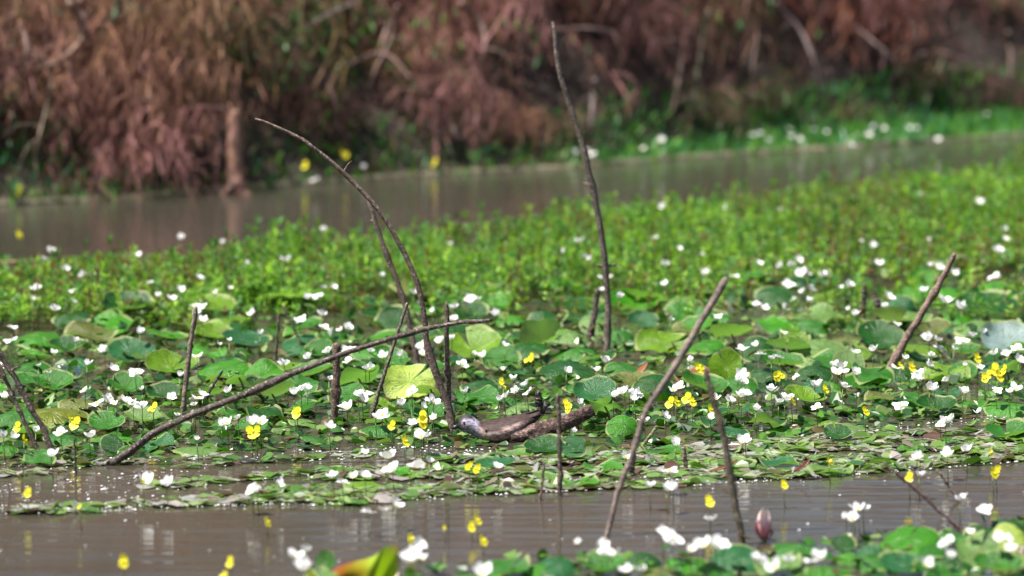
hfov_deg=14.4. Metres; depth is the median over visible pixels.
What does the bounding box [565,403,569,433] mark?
yellow flower
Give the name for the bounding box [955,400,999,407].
lily pad
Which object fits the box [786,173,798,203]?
water weed
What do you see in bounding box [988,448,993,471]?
yellow flower
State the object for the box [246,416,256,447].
white flower
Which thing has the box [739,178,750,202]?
water weed
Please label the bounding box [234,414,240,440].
white flower
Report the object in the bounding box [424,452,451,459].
lily pad
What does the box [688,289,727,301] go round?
lily pad
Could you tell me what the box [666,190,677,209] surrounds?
water weed
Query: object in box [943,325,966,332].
lily pad
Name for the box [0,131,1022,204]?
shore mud
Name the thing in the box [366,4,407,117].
dry branch
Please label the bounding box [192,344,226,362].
lily pad
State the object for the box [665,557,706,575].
lily pad
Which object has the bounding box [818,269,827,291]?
white flower
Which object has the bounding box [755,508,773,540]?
lily bud
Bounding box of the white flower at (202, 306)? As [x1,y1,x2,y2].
[194,303,206,336]
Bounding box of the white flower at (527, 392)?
[523,387,530,411]
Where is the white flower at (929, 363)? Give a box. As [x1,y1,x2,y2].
[926,358,933,377]
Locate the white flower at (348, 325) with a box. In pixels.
[344,322,353,346]
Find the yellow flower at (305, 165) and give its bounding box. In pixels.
[302,161,307,177]
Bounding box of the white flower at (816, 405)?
[811,402,822,425]
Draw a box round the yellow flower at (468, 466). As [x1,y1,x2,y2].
[465,461,472,481]
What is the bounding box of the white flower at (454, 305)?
[449,302,457,332]
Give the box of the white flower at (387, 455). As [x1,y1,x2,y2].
[379,449,394,481]
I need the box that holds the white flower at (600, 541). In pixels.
[596,538,609,575]
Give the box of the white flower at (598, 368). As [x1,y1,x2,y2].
[591,366,600,374]
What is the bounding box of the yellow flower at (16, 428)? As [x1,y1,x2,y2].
[13,421,20,448]
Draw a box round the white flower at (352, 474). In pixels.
[349,470,356,497]
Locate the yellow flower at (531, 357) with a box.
[528,352,533,376]
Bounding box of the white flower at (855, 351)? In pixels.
[852,349,860,362]
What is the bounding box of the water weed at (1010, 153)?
[1005,149,1016,168]
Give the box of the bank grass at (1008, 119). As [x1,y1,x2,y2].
[0,58,1023,204]
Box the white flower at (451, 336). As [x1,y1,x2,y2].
[449,335,454,366]
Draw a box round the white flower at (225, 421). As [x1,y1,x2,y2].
[220,416,231,446]
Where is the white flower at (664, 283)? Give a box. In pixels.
[660,279,666,306]
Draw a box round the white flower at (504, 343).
[502,341,509,372]
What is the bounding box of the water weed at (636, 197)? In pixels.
[632,194,641,217]
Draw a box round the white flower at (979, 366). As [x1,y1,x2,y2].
[976,362,984,385]
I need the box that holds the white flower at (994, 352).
[990,348,997,378]
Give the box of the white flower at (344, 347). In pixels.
[341,345,355,366]
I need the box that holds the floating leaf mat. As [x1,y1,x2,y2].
[0,417,1023,513]
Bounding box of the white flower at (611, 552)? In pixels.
[607,548,619,575]
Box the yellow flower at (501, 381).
[499,377,503,404]
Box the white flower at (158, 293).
[155,291,160,319]
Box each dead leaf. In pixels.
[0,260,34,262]
[636,362,647,371]
[709,459,737,470]
[793,457,809,470]
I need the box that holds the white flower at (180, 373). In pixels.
[177,370,183,400]
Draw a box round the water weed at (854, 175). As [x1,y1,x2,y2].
[850,167,860,180]
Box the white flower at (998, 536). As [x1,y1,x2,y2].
[992,530,1007,572]
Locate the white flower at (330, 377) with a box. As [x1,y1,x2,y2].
[328,375,332,404]
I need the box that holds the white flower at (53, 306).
[50,303,59,332]
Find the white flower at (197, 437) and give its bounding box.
[194,435,199,461]
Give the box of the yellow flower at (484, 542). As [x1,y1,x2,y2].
[479,535,487,555]
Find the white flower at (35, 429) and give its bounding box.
[32,425,39,439]
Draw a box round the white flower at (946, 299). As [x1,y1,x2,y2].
[939,293,954,319]
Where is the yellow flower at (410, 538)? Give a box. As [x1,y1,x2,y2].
[408,532,413,553]
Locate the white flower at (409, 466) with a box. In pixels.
[406,462,412,486]
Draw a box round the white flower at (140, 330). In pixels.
[137,326,143,362]
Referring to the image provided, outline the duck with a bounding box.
[451,409,541,441]
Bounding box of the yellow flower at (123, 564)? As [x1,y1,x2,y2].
[119,554,128,575]
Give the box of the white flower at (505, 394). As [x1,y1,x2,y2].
[498,390,508,416]
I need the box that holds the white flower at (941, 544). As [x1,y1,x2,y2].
[937,540,947,571]
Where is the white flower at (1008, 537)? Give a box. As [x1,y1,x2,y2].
[1004,532,1012,542]
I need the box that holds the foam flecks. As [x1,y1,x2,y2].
[0,415,1023,554]
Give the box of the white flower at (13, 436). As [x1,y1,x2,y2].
[10,430,18,455]
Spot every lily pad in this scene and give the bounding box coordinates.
[0,383,11,391]
[0,409,36,430]
[0,446,17,454]
[10,372,45,385]
[15,332,59,352]
[15,362,50,376]
[15,424,47,438]
[18,349,50,361]
[23,448,55,466]
[26,408,88,425]
[32,367,72,392]
[43,434,85,446]
[49,334,87,357]
[51,311,92,325]
[55,364,81,378]
[57,398,101,413]
[63,320,118,342]
[67,358,96,368]
[87,341,107,351]
[87,410,124,431]
[90,310,138,334]
[95,436,135,445]
[98,290,154,317]
[100,434,123,453]
[107,335,156,363]
[107,370,142,394]
[124,406,161,425]
[136,431,164,438]
[142,432,173,452]
[144,328,188,346]
[144,348,198,377]
[145,380,178,401]
[170,446,221,455]
[172,319,199,324]
[183,318,229,338]
[184,293,236,314]
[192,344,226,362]
[193,385,222,401]
[194,358,251,376]
[195,322,232,344]
[206,374,228,384]
[208,314,245,323]
[215,351,246,364]
[216,406,243,419]
[218,328,271,352]
[225,375,247,391]
[228,323,257,331]
[231,282,280,308]
[235,417,267,430]
[243,374,264,399]
[245,358,283,377]
[246,404,283,421]
[249,376,294,404]
[258,293,315,311]
[279,362,300,369]
[282,334,328,357]
[283,316,322,327]
[283,326,317,336]
[285,369,318,396]
[285,398,321,411]
[288,419,316,427]
[291,359,332,381]
[300,436,329,444]
[303,289,346,310]
[304,339,332,356]
[304,564,337,575]
[315,489,349,495]
[315,549,334,571]
[316,331,362,341]
[327,383,365,404]
[340,365,378,385]
[342,481,384,488]
[350,347,379,361]
[353,364,388,369]
[355,369,382,384]
[357,294,388,305]
[358,304,413,317]
[359,425,400,437]
[365,417,404,423]
[366,395,396,409]
[369,329,395,339]
[370,343,409,367]
[374,306,405,330]
[382,466,414,474]
[383,363,434,400]
[384,483,402,488]
[389,279,444,295]
[399,325,438,342]
[409,402,443,418]
[412,305,439,316]
[415,385,440,398]
[422,360,450,369]
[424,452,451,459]
[439,295,473,310]
[439,324,470,332]
[443,324,500,356]
[449,301,488,318]
[450,355,479,365]
[455,385,498,405]
[456,467,485,472]
[459,380,500,392]
[462,485,484,490]
[472,284,506,293]
[474,455,516,466]
[479,290,511,312]
[479,344,521,368]
[479,552,529,575]
[494,315,524,327]
[495,447,533,456]
[497,331,516,340]
[499,283,522,293]
[499,339,513,345]
[500,398,522,404]
[503,401,536,414]
[505,329,519,339]
[513,342,551,362]
[513,370,535,376]
[519,318,567,356]
[520,564,546,575]
[522,434,565,452]
[527,311,568,323]
[533,471,556,478]
[536,360,599,382]
[538,556,577,575]
[545,468,557,472]
[547,296,603,309]
[549,278,584,296]
[549,329,587,343]
[551,347,599,361]
[558,309,604,324]
[561,435,587,458]
[562,384,573,392]
[563,474,598,485]
[572,375,615,400]
[579,315,613,334]
[580,548,624,571]
[582,350,615,366]
[583,458,623,473]
[586,397,623,419]
[588,303,604,309]
[603,329,633,346]
[604,362,637,378]
[605,415,637,439]
[608,371,655,385]
[609,471,630,476]
[610,288,657,309]
[621,390,649,402]
[622,287,666,311]
[622,552,662,568]
[623,407,652,414]
[627,310,658,328]
[631,374,673,400]
[634,328,686,355]
[636,457,655,463]
[642,281,691,292]
[642,444,681,454]
[643,567,677,575]
[655,287,685,300]
[658,302,694,320]
[659,296,701,310]
[665,435,686,440]
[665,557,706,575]
[667,322,709,334]
[673,367,709,380]
[676,460,698,464]
[679,315,712,341]
[681,369,728,392]
[684,475,721,482]
[686,340,724,356]
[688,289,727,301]
[694,306,731,330]
[695,562,734,575]
[699,415,716,430]
[700,402,728,410]
[708,347,740,379]
[709,323,753,348]
[712,543,760,574]
[713,308,731,320]
[715,455,756,466]
[719,403,750,421]
[721,270,768,277]
[721,289,760,306]
[721,357,746,370]
[724,376,758,396]
[725,426,749,436]
[739,336,774,361]
[748,367,786,385]
[749,413,786,428]
[750,317,798,336]
[752,314,801,325]
[754,286,797,310]
[754,551,801,575]
[758,455,799,465]
[759,349,806,371]
[766,314,800,334]
[766,337,809,351]
[766,426,808,434]
[768,543,833,560]
[769,449,788,453]
[777,441,813,449]
[779,328,810,344]
[784,384,826,405]
[787,565,813,574]
[788,302,843,328]
[789,276,828,287]
[790,340,847,367]
[795,366,832,382]
[797,319,829,336]
[800,381,832,393]
[805,566,846,575]
[808,348,836,367]
[810,463,853,473]
[812,289,841,302]
[815,274,839,285]
[816,420,837,428]
[824,381,840,391]
[824,421,851,441]
[827,337,869,349]
[829,535,856,551]
[831,349,864,372]
[836,553,856,564]
[837,280,872,293]
[838,317,864,331]
[841,423,872,432]
[842,372,891,388]
[843,459,864,464]
[848,346,872,359]
[850,362,885,372]
[852,363,893,388]
[852,543,896,562]
[855,320,904,349]
[856,408,889,418]
[856,555,892,572]
[864,391,903,400]
[872,306,916,326]
[878,548,934,572]
[879,463,906,470]
[880,310,932,327]
[880,526,940,555]
[885,295,916,325]
[885,391,920,408]
[888,367,912,383]
[890,344,942,355]
[894,283,931,305]
[897,445,917,451]
[901,451,913,456]
[907,265,937,286]
[909,350,942,368]
[912,558,966,575]
[915,392,956,411]
[917,544,956,557]
[918,317,950,344]
[922,361,970,384]
[932,388,959,396]
[933,557,973,571]
[934,288,968,302]
[934,312,972,323]
[935,269,970,278]
[937,437,952,441]
[938,527,967,544]
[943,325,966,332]
[947,343,980,353]
[947,360,977,380]
[948,289,1019,314]
[953,320,986,339]
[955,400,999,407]
[956,530,1002,567]
[963,523,993,536]
[969,448,987,454]
[971,550,1023,570]
[977,360,1012,372]
[978,281,1017,302]
[978,348,1000,360]
[981,320,1023,359]
[983,402,1023,417]
[984,417,1023,436]
[988,360,1020,382]
[991,519,1023,532]
[993,522,1023,555]
[996,432,1023,439]
[1003,572,1023,575]
[1005,341,1023,352]
[1016,265,1023,273]
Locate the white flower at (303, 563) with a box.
[293,556,311,575]
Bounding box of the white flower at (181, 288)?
[177,285,184,317]
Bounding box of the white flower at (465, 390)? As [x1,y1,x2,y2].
[460,386,467,414]
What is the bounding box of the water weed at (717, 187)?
[711,182,722,201]
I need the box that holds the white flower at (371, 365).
[366,362,376,389]
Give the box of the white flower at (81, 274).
[78,270,83,287]
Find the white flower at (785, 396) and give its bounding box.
[779,392,793,419]
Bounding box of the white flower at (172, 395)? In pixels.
[167,392,176,418]
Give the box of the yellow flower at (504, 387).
[503,386,506,411]
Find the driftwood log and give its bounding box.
[510,404,595,441]
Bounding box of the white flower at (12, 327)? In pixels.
[7,325,17,356]
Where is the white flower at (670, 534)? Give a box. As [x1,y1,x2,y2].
[662,529,683,559]
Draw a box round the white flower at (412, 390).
[406,385,417,411]
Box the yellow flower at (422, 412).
[417,410,426,442]
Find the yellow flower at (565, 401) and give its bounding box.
[563,398,571,413]
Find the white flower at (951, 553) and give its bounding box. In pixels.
[945,549,955,575]
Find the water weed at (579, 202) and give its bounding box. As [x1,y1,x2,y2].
[575,197,585,217]
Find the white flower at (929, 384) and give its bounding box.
[926,381,937,413]
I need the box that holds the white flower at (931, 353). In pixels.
[928,351,934,381]
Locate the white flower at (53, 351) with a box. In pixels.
[50,348,57,366]
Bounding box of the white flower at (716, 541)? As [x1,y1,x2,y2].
[708,533,725,566]
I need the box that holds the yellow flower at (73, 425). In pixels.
[69,416,79,448]
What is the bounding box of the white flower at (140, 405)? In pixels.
[133,401,147,430]
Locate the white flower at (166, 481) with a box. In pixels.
[160,475,173,509]
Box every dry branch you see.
[1,13,56,75]
[5,84,72,187]
[36,0,87,108]
[61,0,100,55]
[101,0,151,36]
[117,72,164,125]
[154,59,213,95]
[170,137,224,191]
[210,104,227,179]
[291,0,357,61]
[311,62,356,142]
[342,51,443,106]
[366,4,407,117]
[421,106,475,156]
[452,0,512,85]
[505,115,545,160]
[532,27,623,61]
[573,78,613,149]
[611,15,696,95]
[669,30,705,137]
[681,9,729,130]
[743,0,770,112]
[775,1,830,97]
[841,14,906,81]
[886,1,937,91]
[894,50,1016,109]
[917,57,964,103]
[986,30,1023,107]
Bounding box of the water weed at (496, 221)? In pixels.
[489,209,501,226]
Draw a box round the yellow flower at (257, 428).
[254,425,259,457]
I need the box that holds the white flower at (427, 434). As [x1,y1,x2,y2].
[424,432,430,451]
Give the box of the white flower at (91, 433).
[84,430,94,452]
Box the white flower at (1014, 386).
[1011,381,1022,409]
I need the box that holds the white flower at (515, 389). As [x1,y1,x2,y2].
[511,385,518,413]
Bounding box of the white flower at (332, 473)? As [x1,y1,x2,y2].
[325,470,337,496]
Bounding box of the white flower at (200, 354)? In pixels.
[192,352,202,374]
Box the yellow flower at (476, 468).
[473,463,480,488]
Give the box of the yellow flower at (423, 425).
[419,415,426,447]
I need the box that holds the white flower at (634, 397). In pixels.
[630,394,638,417]
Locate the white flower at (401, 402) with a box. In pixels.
[396,397,405,428]
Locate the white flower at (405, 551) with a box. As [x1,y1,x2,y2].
[401,548,410,575]
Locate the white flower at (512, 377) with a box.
[509,374,516,400]
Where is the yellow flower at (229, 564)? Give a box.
[226,556,232,575]
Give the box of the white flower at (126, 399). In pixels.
[120,394,133,424]
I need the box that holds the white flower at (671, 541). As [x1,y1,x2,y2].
[663,538,675,567]
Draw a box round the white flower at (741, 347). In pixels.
[735,344,749,363]
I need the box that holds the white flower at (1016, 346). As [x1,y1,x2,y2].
[1010,343,1023,374]
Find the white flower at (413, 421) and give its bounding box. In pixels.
[407,418,417,449]
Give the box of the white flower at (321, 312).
[317,309,327,338]
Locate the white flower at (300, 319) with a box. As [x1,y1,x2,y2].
[293,314,305,335]
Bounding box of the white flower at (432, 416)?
[429,413,436,436]
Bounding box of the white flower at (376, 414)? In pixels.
[372,411,379,440]
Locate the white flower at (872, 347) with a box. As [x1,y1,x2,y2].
[869,344,877,363]
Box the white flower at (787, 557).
[782,554,794,575]
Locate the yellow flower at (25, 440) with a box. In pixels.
[22,434,27,466]
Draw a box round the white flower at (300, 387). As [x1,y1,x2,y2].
[296,383,305,418]
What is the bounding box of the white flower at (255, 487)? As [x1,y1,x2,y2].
[251,484,260,514]
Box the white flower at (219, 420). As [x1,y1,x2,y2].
[218,417,224,446]
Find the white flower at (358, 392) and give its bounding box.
[353,389,366,417]
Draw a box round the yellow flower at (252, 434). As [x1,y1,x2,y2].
[246,425,256,457]
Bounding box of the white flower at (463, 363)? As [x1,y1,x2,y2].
[456,359,468,383]
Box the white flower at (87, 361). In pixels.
[84,358,92,383]
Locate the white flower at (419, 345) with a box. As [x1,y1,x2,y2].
[415,340,423,363]
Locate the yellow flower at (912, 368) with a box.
[909,361,915,389]
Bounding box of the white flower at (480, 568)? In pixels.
[473,561,491,575]
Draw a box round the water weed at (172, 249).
[165,246,180,274]
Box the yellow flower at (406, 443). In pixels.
[401,435,409,463]
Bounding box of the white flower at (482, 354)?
[477,349,485,376]
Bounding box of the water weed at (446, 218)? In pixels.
[442,215,452,231]
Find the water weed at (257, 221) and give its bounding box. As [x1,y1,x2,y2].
[252,215,263,246]
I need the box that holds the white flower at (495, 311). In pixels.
[490,308,499,331]
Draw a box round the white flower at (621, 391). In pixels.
[614,388,626,414]
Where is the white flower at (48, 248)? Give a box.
[47,246,55,260]
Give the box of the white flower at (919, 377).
[915,373,923,397]
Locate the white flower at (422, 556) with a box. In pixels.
[417,552,426,575]
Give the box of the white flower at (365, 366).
[362,364,368,389]
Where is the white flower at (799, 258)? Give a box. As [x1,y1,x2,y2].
[794,254,802,287]
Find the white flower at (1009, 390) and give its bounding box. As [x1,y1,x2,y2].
[1005,387,1013,416]
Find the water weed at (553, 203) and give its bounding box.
[550,198,558,218]
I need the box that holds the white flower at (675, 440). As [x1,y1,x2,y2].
[671,436,680,461]
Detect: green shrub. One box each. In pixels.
[0,0,122,59]
[0,10,20,39]
[0,76,107,176]
[133,0,299,94]
[214,0,370,150]
[239,0,406,76]
[530,92,624,152]
[655,56,794,143]
[732,65,811,126]
[819,88,890,125]
[890,46,966,108]
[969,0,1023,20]
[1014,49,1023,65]
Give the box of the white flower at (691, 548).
[687,543,696,573]
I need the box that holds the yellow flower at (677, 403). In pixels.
[674,396,680,421]
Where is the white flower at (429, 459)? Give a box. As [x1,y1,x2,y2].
[426,456,434,482]
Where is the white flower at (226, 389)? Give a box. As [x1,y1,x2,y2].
[223,385,231,406]
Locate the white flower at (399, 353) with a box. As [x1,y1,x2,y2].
[396,350,402,364]
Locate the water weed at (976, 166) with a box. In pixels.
[972,163,980,187]
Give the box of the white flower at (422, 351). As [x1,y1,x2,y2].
[419,348,424,368]
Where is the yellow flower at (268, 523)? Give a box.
[264,516,270,536]
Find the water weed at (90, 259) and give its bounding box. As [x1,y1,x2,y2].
[85,255,95,269]
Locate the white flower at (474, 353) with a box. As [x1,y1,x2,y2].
[472,351,476,379]
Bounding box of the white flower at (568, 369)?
[564,366,571,396]
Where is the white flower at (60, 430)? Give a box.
[53,426,68,451]
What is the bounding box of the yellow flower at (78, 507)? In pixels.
[77,504,81,530]
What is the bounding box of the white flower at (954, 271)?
[952,269,958,274]
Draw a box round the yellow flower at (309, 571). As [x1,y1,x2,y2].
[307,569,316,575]
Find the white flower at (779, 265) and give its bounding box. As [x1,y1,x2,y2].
[776,261,781,287]
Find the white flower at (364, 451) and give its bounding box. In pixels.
[361,447,368,469]
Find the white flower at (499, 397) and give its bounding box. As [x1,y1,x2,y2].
[496,394,503,418]
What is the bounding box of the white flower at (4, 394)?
[0,391,8,411]
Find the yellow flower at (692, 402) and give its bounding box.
[689,396,695,421]
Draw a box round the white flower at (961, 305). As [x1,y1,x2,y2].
[956,300,966,328]
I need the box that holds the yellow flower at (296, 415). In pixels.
[292,407,300,434]
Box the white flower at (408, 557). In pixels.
[399,552,419,575]
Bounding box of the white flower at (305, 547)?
[301,544,310,571]
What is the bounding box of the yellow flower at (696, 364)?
[694,362,704,390]
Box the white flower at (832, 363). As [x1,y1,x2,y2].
[829,360,838,382]
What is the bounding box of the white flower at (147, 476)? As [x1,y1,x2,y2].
[139,471,152,504]
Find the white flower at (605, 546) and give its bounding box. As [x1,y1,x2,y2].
[597,542,610,575]
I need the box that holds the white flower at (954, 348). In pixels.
[952,345,957,364]
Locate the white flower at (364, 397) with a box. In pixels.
[360,393,367,421]
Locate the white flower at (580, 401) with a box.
[577,397,583,427]
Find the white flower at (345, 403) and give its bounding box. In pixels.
[339,399,351,429]
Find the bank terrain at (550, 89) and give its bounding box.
[0,0,1023,204]
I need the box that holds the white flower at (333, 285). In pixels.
[330,282,336,312]
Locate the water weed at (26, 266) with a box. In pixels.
[19,261,35,291]
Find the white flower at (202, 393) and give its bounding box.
[198,388,208,418]
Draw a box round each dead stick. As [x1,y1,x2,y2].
[0,348,58,459]
[0,363,38,450]
[73,438,76,475]
[103,319,492,465]
[180,306,197,415]
[200,370,222,407]
[255,118,455,432]
[273,313,279,360]
[282,305,301,345]
[330,342,341,423]
[367,200,421,374]
[369,302,407,417]
[442,302,455,430]
[535,390,548,413]
[538,462,544,499]
[552,21,616,351]
[555,393,563,496]
[586,289,599,337]
[604,277,727,535]
[629,455,635,475]
[639,426,657,447]
[681,446,688,470]
[703,367,745,544]
[859,284,866,325]
[874,298,880,319]
[883,462,963,529]
[886,253,955,367]
[936,469,958,501]
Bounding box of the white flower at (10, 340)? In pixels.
[3,336,16,368]
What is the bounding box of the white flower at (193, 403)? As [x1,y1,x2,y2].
[190,402,196,430]
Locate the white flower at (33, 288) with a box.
[29,283,41,318]
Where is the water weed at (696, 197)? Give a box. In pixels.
[691,183,700,208]
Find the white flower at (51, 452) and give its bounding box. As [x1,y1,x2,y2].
[43,448,58,479]
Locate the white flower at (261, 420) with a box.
[252,414,267,447]
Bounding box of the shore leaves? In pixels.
[398,513,1023,575]
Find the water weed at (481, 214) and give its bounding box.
[474,200,487,241]
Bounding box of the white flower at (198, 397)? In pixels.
[192,395,204,422]
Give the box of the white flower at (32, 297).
[30,294,37,325]
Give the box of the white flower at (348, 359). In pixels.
[342,356,354,383]
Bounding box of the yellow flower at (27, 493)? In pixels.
[23,487,30,515]
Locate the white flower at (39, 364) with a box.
[36,362,40,388]
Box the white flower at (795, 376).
[792,373,799,405]
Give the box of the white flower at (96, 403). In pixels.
[88,398,103,414]
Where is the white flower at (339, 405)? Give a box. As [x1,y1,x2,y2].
[337,404,348,428]
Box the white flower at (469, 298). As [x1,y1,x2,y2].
[464,293,476,324]
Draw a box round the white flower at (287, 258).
[280,255,290,282]
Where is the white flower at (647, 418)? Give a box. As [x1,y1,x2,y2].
[637,417,649,445]
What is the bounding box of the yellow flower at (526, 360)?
[524,356,529,377]
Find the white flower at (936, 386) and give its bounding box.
[930,383,938,413]
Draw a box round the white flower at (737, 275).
[728,272,739,301]
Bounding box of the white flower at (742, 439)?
[736,433,747,454]
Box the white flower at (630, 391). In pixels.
[627,388,633,409]
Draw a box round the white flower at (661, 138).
[658,136,664,151]
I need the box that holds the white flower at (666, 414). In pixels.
[662,410,670,436]
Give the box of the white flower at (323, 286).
[321,284,326,311]
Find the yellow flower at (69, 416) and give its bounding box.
[67,413,73,435]
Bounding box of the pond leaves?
[0,257,1023,465]
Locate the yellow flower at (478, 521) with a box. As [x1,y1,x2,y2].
[474,515,481,534]
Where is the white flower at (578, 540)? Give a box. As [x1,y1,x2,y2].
[574,537,581,573]
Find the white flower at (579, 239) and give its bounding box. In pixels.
[574,237,583,252]
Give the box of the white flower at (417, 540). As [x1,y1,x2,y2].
[413,536,427,572]
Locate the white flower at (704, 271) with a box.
[701,268,710,303]
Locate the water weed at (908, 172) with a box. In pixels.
[902,167,912,185]
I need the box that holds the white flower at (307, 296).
[304,292,310,317]
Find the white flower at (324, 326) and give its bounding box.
[319,323,328,355]
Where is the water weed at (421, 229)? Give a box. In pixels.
[414,220,426,259]
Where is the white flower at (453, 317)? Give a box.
[450,315,457,332]
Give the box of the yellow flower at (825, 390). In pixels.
[823,384,828,409]
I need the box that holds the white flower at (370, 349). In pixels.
[367,348,374,361]
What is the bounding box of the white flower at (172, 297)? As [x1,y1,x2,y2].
[167,294,177,329]
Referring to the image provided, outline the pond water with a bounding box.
[0,136,1023,575]
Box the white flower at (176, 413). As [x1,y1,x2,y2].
[174,412,180,441]
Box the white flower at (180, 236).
[177,233,183,251]
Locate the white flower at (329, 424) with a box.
[324,420,335,451]
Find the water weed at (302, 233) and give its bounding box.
[292,229,307,251]
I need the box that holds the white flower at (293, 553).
[288,548,305,575]
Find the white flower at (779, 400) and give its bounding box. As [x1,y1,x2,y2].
[774,395,783,426]
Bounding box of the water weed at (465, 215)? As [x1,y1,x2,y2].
[459,211,469,244]
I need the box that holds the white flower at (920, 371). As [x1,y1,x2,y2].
[911,368,924,393]
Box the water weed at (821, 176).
[816,168,825,189]
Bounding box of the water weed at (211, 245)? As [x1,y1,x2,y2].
[206,241,221,270]
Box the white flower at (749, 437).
[743,433,751,455]
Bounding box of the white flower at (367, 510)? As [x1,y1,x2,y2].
[361,508,375,536]
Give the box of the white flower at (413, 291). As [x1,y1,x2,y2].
[410,289,416,317]
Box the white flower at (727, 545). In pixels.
[723,539,730,568]
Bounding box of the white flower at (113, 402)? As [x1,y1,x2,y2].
[110,400,117,429]
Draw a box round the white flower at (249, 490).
[245,482,257,514]
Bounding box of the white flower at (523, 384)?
[520,379,526,404]
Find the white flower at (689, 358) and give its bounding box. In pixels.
[687,355,692,390]
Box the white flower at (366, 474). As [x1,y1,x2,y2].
[360,469,370,496]
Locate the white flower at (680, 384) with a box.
[677,380,684,409]
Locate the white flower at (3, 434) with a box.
[0,430,7,460]
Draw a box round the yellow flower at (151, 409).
[148,402,156,428]
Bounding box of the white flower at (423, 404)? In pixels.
[421,401,427,429]
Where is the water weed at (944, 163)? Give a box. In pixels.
[940,161,947,176]
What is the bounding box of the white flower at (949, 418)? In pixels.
[940,413,953,442]
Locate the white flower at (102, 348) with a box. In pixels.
[98,344,106,377]
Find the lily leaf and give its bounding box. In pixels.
[332,545,400,575]
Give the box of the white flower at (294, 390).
[288,387,297,410]
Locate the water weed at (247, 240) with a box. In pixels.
[240,231,254,258]
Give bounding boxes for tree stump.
[221,102,251,193]
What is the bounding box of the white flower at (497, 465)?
[493,462,502,487]
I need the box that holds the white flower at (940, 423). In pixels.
[935,419,945,439]
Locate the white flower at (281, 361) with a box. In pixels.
[277,358,289,371]
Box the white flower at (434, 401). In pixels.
[429,394,440,420]
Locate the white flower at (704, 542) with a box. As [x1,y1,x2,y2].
[699,535,709,575]
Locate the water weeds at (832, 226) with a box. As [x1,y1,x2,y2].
[0,131,1023,331]
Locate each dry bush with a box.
[0,0,43,132]
[0,0,71,131]
[0,0,77,137]
[0,0,126,141]
[0,0,145,125]
[0,0,246,178]
[2,0,258,146]
[14,0,274,180]
[14,46,254,201]
[29,0,244,30]
[42,0,360,98]
[211,0,358,29]
[241,41,389,162]
[265,0,500,83]
[327,0,466,48]
[337,0,533,116]
[340,0,503,86]
[343,0,638,134]
[371,19,524,171]
[441,0,596,40]
[453,69,562,157]
[485,0,624,41]
[536,0,744,119]
[614,0,806,84]
[653,0,775,47]
[754,0,959,79]
[776,0,859,37]
[783,0,1013,108]
[945,0,1023,35]
[966,58,1023,113]
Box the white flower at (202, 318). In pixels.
[198,315,207,340]
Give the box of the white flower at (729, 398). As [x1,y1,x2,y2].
[725,394,735,423]
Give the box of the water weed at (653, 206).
[648,200,657,219]
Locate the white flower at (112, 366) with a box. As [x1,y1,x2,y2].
[108,363,118,395]
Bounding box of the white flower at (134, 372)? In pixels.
[128,368,143,400]
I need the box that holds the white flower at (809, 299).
[806,296,812,318]
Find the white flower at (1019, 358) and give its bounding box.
[1014,353,1023,383]
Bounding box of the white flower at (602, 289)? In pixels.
[599,287,603,310]
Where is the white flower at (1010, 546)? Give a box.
[1003,540,1017,575]
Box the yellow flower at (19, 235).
[16,230,22,251]
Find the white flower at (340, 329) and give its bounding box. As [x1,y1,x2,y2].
[336,326,341,347]
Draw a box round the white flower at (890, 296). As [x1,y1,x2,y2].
[885,290,895,323]
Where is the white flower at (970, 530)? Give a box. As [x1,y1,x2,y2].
[966,528,974,544]
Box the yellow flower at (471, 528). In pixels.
[468,521,475,541]
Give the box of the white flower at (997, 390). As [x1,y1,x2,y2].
[992,385,1002,408]
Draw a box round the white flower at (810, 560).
[803,558,818,575]
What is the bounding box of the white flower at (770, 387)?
[766,384,776,415]
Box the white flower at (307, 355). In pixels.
[303,352,311,377]
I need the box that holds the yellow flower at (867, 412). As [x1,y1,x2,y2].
[862,406,869,432]
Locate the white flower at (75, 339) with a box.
[73,336,78,357]
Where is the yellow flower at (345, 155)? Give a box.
[340,149,348,168]
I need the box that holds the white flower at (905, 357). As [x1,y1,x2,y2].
[902,354,908,375]
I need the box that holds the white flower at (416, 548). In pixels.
[408,544,421,575]
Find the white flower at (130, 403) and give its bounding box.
[128,399,135,426]
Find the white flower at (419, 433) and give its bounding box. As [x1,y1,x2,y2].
[413,428,428,459]
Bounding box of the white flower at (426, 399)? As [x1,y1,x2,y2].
[423,397,432,424]
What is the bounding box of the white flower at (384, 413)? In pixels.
[377,408,388,427]
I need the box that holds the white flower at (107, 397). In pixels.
[102,393,113,410]
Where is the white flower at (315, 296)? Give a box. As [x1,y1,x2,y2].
[311,293,322,325]
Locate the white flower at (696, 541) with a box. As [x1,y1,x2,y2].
[693,537,699,575]
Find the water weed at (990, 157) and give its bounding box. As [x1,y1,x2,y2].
[985,154,997,170]
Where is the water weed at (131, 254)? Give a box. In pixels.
[128,251,139,269]
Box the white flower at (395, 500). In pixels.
[392,496,404,530]
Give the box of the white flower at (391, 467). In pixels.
[381,460,397,489]
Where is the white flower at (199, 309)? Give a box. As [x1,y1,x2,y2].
[197,306,200,341]
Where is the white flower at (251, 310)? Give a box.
[246,307,254,330]
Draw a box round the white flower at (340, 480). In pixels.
[336,477,349,506]
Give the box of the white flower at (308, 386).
[305,382,312,404]
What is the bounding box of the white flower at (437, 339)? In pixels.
[434,335,443,358]
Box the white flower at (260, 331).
[258,329,262,357]
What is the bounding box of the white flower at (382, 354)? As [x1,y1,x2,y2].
[377,349,387,367]
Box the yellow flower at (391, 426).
[387,420,395,448]
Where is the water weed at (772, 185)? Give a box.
[768,178,778,197]
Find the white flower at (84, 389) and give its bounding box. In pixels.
[80,386,86,409]
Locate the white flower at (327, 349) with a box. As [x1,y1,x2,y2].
[322,345,332,370]
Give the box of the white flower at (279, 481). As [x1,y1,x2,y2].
[276,478,284,509]
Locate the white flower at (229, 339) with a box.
[227,337,231,357]

